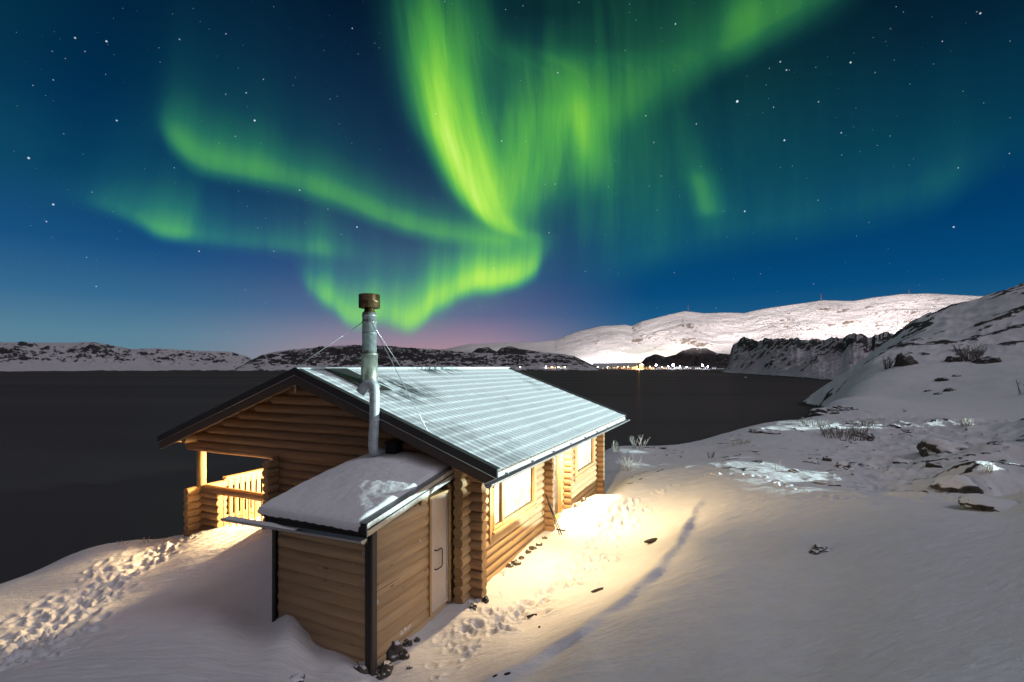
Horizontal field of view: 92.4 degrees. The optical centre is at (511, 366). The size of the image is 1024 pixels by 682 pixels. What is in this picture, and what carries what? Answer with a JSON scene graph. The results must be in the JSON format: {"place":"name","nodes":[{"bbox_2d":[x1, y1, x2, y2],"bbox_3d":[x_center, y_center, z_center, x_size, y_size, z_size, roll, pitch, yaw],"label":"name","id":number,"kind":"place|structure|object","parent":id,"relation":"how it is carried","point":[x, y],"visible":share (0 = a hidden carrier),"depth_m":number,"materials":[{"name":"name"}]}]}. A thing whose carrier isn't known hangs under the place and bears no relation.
{"place":"outdoors","nodes":[
{"label":"outdoors","id":0,"kind":"place"},
{"bbox_2d":[0,341,251,371],"bbox_3d":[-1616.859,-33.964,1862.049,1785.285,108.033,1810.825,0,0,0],"label":"hills","id":1,"kind":"structure","parent":0,"point":[37,356],"depth_m":1455.47,"materials":[{"name":"white snow"}]},
{"bbox_2d":[0,370,830,583],"bbox_3d":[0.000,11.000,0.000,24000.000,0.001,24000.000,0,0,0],"label":"water","id":2,"kind":"structure","parent":0,"point":[85,462],"depth_m":86.18,"materials":[{"name":"black liquid"}]},
{"bbox_2d":[232,345,599,370],"bbox_3d":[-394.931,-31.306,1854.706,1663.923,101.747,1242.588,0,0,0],"label":"hills","id":3,"kind":"structure","parent":0,"point":[336,356],"depth_m":1547.08,"materials":[{"name":"grey stone"}]},
{"bbox_2d":[0,283,1023,681],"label":"snowy ground","id":4,"kind":"structure","parent":0,"point":[912,575],"depth_m":8.77,"materials":[{"name":"white snow"}]},
{"bbox_2d":[290,673,305,681],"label":"rock","id":5,"kind":"object","parent":4,"relation":"on","point":[296,677],"visible":0.94,"depth_m":6.60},
{"bbox_2d":[221,451,453,675],"bbox_3d":[-3.035,3.402,9.101,3.148,3.266,2.789,0,0,25],"label":"lean to shed","id":6,"kind":"object","parent":4,"relation":"on","point":[362,557],"visible":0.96,"depth_m":8.13,"materials":[{"name":"brown wood"}]},
{"bbox_2d":[427,488,450,616],"bbox_3d":[-1.377,3.446,9.220,0.182,2.170,0.700,0,0,25],"label":"door","id":7,"kind":"structure","parent":6,"relation":"in","point":[439,525],"depth_m":9.20,"materials":[{"name":"wood"}]},
{"bbox_2d":[354,661,367,673],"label":"rock","id":8,"kind":"object","parent":4,"relation":"on","point":[360,667],"visible":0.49,"depth_m":7.49,"materials":[{"name":"grey stone"}]},
{"bbox_2d":[375,660,393,679],"bbox_3d":[-2.002,4.726,7.593,0.366,0.337,0.373,0,0,0],"label":"rock","id":9,"kind":"object","parent":4,"relation":"on","point":[384,669],"visible":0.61,"depth_m":7.51,"materials":[{"name":"grey stone"}]},
{"bbox_2d":[157,293,629,603],"bbox_3d":[-2.519,1.658,15.881,10.240,6.753,11.850,0,0,25],"label":"log cabin","id":10,"kind":"object","parent":4,"relation":"on","point":[511,447],"visible":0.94,"depth_m":11.73,"materials":[{"name":"brown wood"}]},
{"bbox_2d":[488,466,537,544],"bbox_3d":[0.067,3.031,11.632,0.190,1.500,2.650,0,0,25],"label":"window","id":11,"kind":"structure","parent":10,"relation":"in","point":[513,500],"depth_m":11.54,"materials":[{"name":"yellow"}]},
{"bbox_2d":[554,454,561,520],"bbox_3d":[1.217,3.321,14.290,0.260,2.240,1.070,0,0,25],"label":"door","id":12,"kind":"structure","parent":10,"relation":"in","point":[558,459],"depth_m":14.68,"materials":[{"name":"grey"}]},
{"bbox_2d":[574,438,595,483],"bbox_3d":[2.525,3.031,16.980,0.190,1.500,2.360,0,0,25],"label":"window","id":13,"kind":"structure","parent":10,"relation":"in","point":[584,456],"depth_m":17.02,"materials":[{"name":"yellow"}]},
{"bbox_2d":[386,640,405,662],"bbox_3d":[-1.948,4.668,7.997,0.501,0.484,0.514,0,0,0],"label":"rock","id":14,"kind":"object","parent":4,"relation":"on","point":[394,650],"visible":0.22,"depth_m":7.89,"materials":[{"name":"grey stone"}]},
{"bbox_2d":[400,649,409,659],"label":"rock","id":15,"kind":"object","parent":4,"relation":"on","point":[404,654],"visible":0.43,"depth_m":7.85,"materials":[{"name":"grey stone"}]},
{"bbox_2d":[403,638,411,646],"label":"rock","id":16,"kind":"object","parent":4,"relation":"on","point":[407,642],"visible":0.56,"depth_m":8.20,"materials":[{"name":"grey stone"}]},
{"bbox_2d":[470,603,476,610],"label":"rock","id":17,"kind":"object","parent":4,"relation":"on","point":[473,606],"visible":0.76,"depth_m":9.23,"materials":[{"name":"grey stone"}]},
{"bbox_2d":[482,595,488,602],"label":"rock","id":18,"kind":"object","parent":4,"relation":"on","point":[485,598],"visible":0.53,"depth_m":9.46,"materials":[{"name":"black stone"}]},
{"bbox_2d":[505,562,513,567],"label":"rock","id":19,"kind":"object","parent":4,"relation":"on","point":[509,565],"visible":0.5,"depth_m":11.11,"materials":[{"name":"brown stone"}]},
{"bbox_2d":[511,559,520,565],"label":"rock","id":20,"kind":"object","parent":4,"relation":"on","point":[515,562],"visible":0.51,"depth_m":11.23,"materials":[{"name":"stone"}]},
{"bbox_2d":[529,545,536,549],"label":"rock","id":21,"kind":"object","parent":4,"relation":"on","point":[532,547],"visible":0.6,"depth_m":12.01,"materials":[{"name":"brown stone"}]},
{"bbox_2d":[545,494,565,534],"bbox_3d":[1.166,4.006,13.247,0.586,1.105,0.064,0,0,23],"label":"snow tool","id":22,"kind":"object","parent":4,"relation":"on","point":[553,514],"visible":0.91,"depth_m":13.24,"materials":[{"name":"black plastic"}]},
{"bbox_2d":[591,587,603,592],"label":"rock","id":23,"kind":"object","parent":4,"relation":"on","point":[596,590],"visible":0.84,"depth_m":9.23,"materials":[{"name":"brown stone"}]},
{"bbox_2d":[611,440,621,451],"bbox_3d":[5.405,4.168,25.710,0.518,0.635,0.709,0,0,-35],"label":"frosted tuft","id":24,"kind":"object","parent":4,"relation":"on","point":[613,447],"visible":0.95,"depth_m":25.61,"materials":[{"name":"white plant"}]},
{"bbox_2d":[618,453,641,470],"bbox_3d":[5.079,4.122,21.348,0.838,0.764,0.868,0,0,45],"label":"frosted tuft","id":25,"kind":"object","parent":4,"relation":"on","point":[622,464],"visible":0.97,"depth_m":21.28,"materials":[{"name":"white plant"}]},
{"bbox_2d":[628,435,648,448],"bbox_3d":[6.744,4.037,26.415,1.167,0.804,0.717,0,0,-16],"label":"frosted tuft","id":26,"kind":"object","parent":4,"relation":"on","point":[632,443],"visible":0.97,"depth_m":26.28,"materials":[{"name":"white plant"}]},
{"bbox_2d":[643,538,656,543],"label":"rock","id":27,"kind":"object","parent":4,"relation":"on","point":[652,540],"visible":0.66,"depth_m":11.64,"materials":[{"name":"brown stone"}]},
{"bbox_2d":[729,438,750,445],"bbox_3d":[11.812,3.836,25.359,1.041,0.450,0.984,0,0,29],"label":"frosted tuft","id":28,"kind":"object","parent":4,"relation":"on","point":[741,441],"visible":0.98,"depth_m":25.22,"materials":[{"name":"grey plant"}]},
{"bbox_2d":[748,427,780,433],"bbox_3d":[14.739,3.733,28.314,1.818,0.392,1.938,0,0,0],"label":"rock","id":29,"kind":"object","parent":4,"relation":"on","point":[765,430],"visible":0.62,"depth_m":28.05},
{"bbox_2d":[787,468,799,472],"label":"rock","id":30,"kind":"object","parent":4,"relation":"on","point":[793,470],"visible":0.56,"depth_m":17.29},
{"bbox_2d":[803,459,819,463],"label":"rock","id":31,"kind":"object","parent":4,"relation":"on","point":[812,461],"visible":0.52,"depth_m":20.43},
{"bbox_2d":[796,418,827,426],"bbox_3d":[18.568,3.418,30.379,1.617,0.525,2.003,0,0,0],"label":"frosted bush","id":32,"kind":"object","parent":4,"relation":"on","point":[820,422],"visible":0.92,"depth_m":30.05,"materials":[{"name":"white plant"}]},
{"bbox_2d":[809,549,819,554],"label":"rock","id":33,"kind":"object","parent":4,"relation":"on","point":[814,552],"visible":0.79,"depth_m":8.45,"materials":[{"name":"grey stone"}]},
{"bbox_2d":[812,543,829,552],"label":"rock","id":34,"kind":"object","parent":4,"relation":"on","point":[821,548],"visible":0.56,"depth_m":8.50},
{"bbox_2d":[806,408,839,416],"bbox_3d":[24.886,3.643,39.005,2.683,0.861,2.387,0,0,0],"label":"rock","id":35,"kind":"object","parent":4,"relation":"on","point":[818,412],"visible":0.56,"depth_m":38.43,"materials":[{"name":"grey stone"}]},
{"bbox_2d":[812,480,841,485],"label":"rock","id":36,"kind":"object","parent":4,"relation":"on","point":[828,482],"visible":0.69,"depth_m":15.11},
{"bbox_2d":[822,455,831,461],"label":"rock","id":37,"kind":"object","parent":4,"relation":"on","point":[826,458],"visible":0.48,"depth_m":20.88,"materials":[{"name":"grey stone"}]},
{"bbox_2d":[818,422,870,440],"bbox_3d":[18.139,3.511,26.829,2.442,0.866,2.400,0,0,38],"label":"frosted bush","id":38,"kind":"object","parent":4,"relation":"on","point":[849,431],"visible":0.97,"depth_m":26.84,"materials":[{"name":"grey plant"}]},
{"bbox_2d":[835,461,854,469],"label":"rock","id":39,"kind":"object","parent":4,"relation":"on","point":[844,465],"visible":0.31,"depth_m":19.15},
{"bbox_2d":[833,405,858,410],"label":"rock","id":40,"kind":"object","parent":4,"relation":"on","point":[842,408],"visible":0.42,"depth_m":42.55,"materials":[{"name":"grey stone"}]},
{"bbox_2d":[844,420,860,424],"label":"rock","id":41,"kind":"object","parent":4,"relation":"on","point":[852,422],"visible":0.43,"depth_m":31.59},
{"bbox_2d":[855,431,875,440],"bbox_3d":[19.463,3.922,27.104,1.257,0.683,1.373,0,0,0],"label":"rock","id":42,"kind":"object","parent":4,"relation":"on","point":[870,436],"visible":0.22,"depth_m":26.68,"materials":[{"name":"grey stone"}]},
{"bbox_2d":[861,420,874,425],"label":"frosted tuft","id":43,"kind":"object","parent":4,"relation":"on","point":[871,422],"visible":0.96,"depth_m":30.21,"materials":[{"name":"grey plant"}]},
{"bbox_2d":[858,462,878,468],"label":"rock","id":44,"kind":"object","parent":4,"relation":"on","point":[865,465],"visible":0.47,"depth_m":19.74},
{"bbox_2d":[882,355,896,368],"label":"frosted tuft","id":45,"kind":"object","parent":4,"relation":"on","point":[886,365],"visible":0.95,"depth_m":79.44,"materials":[{"name":"grey plant"}]},
{"bbox_2d":[887,424,901,428],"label":"rock","id":46,"kind":"object","parent":4,"relation":"on","point":[896,426],"visible":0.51,"depth_m":29.79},
{"bbox_2d":[893,459,907,463],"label":"rock","id":47,"kind":"object","parent":4,"relation":"on","point":[898,461],"visible":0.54,"depth_m":20.61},
{"bbox_2d":[893,353,918,366],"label":"rock","id":48,"kind":"object","parent":4,"relation":"on","point":[901,359],"visible":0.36,"depth_m":78.37,"materials":[{"name":"grey stone"}]},
{"bbox_2d":[901,429,911,432],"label":"rock","id":49,"kind":"object","parent":4,"relation":"on","point":[906,430],"visible":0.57,"depth_m":28.76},
{"bbox_2d":[925,461,944,467],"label":"rock","id":50,"kind":"object","parent":4,"relation":"on","point":[934,464],"visible":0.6,"depth_m":18.71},
{"bbox_2d":[934,377,948,381],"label":"rock","id":51,"kind":"object","parent":4,"relation":"on","point":[938,379],"visible":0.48,"depth_m":61.93,"materials":[{"name":"grey stone"}]},
{"bbox_2d":[916,437,967,456],"bbox_3d":[18.778,3.564,21.298,1.788,0.890,2.074,0,0,30],"label":"rock","id":52,"kind":"object","parent":4,"relation":"on","point":[930,446],"visible":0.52,"depth_m":21.10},
{"bbox_2d":[943,387,955,391],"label":"rock","id":53,"kind":"object","parent":4,"relation":"on","point":[948,389],"visible":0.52,"depth_m":55.01,"materials":[{"name":"grey stone"}]},
{"bbox_2d":[944,355,962,361],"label":"rock","id":54,"kind":"object","parent":4,"relation":"on","point":[956,358],"visible":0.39,"depth_m":75.77,"materials":[{"name":"grey stone"}]},
{"bbox_2d":[930,475,983,493],"bbox_3d":[12.953,3.403,14.181,1.438,0.558,1.307,0,0,0],"label":"rock","id":55,"kind":"object","parent":4,"relation":"on","point":[962,484],"visible":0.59,"depth_m":13.91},
{"bbox_2d":[952,418,973,426],"bbox_3d":[26.612,3.225,28.927,0.721,0.535,0.757,0,0,0],"label":"frosted tuft","id":56,"kind":"object","parent":4,"relation":"on","point":[965,423],"visible":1,"depth_m":28.75,"materials":[{"name":"white plant"}]},
{"bbox_2d":[951,344,987,361],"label":"frosted bush","id":57,"kind":"object","parent":4,"relation":"on","point":[965,358],"visible":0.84,"depth_m":75.75,"materials":[{"name":"grey plant"}]},
{"bbox_2d":[971,356,1001,363],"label":"rock","id":58,"kind":"object","parent":4,"relation":"on","point":[986,359],"visible":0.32,"depth_m":71.84,"materials":[{"name":"grey stone"}]},
{"bbox_2d":[979,462,993,472],"bbox_3d":[13.787,2.901,14.245,0.436,0.329,0.322,0,0,-44],"label":"frosted tuft","id":59,"kind":"object","parent":4,"relation":"on","point":[989,466],"visible":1,"depth_m":14.17,"materials":[{"name":"white plant"}]},
{"bbox_2d":[957,494,1018,511],"bbox_3d":[10.061,2.843,10.234,1.168,0.199,1.255,0,0,0],"label":"rock","id":60,"kind":"object","parent":4,"relation":"on","point":[980,502],"visible":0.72,"depth_m":10.10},
{"bbox_2d":[0,0,1023,358],"label":"sky","id":61,"kind":"structure","parent":0,"point":[234,176],"materials":[{"name":"blue"}]},
{"bbox_2d":[472,346,565,354],"bbox_3d":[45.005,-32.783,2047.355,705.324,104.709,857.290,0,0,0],"label":"hills","id":62,"kind":"structure","parent":0,"point":[511,350],"depth_m":1918.84,"materials":[{"name":"black stone"}]},
{"bbox_2d":[593,363,724,369],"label":"town shore","id":63,"kind":"structure","parent":0,"point":[600,365],"depth_m":2222.61,"materials":[{"name":"white snow"}]},
{"bbox_2d":[638,348,729,367],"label":"hills","id":64,"kind":"structure","parent":0,"point":[696,357],"depth_m":2109.40,"materials":[{"name":"black stone"}]},
{"bbox_2d":[445,293,982,364],"bbox_3d":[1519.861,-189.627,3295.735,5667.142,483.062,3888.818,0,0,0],"label":"mountain","id":65,"kind":"structure","parent":0,"point":[677,333],"depth_m":2798.70,"materials":[{"name":"white snow"}]},
{"bbox_2d":[721,332,893,380],"bbox_3d":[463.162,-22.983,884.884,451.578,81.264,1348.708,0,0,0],"label":"headland","id":66,"kind":"structure","parent":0,"point":[830,359],"depth_m":568.05,"materials":[{"name":"grey stone"}]}
]}

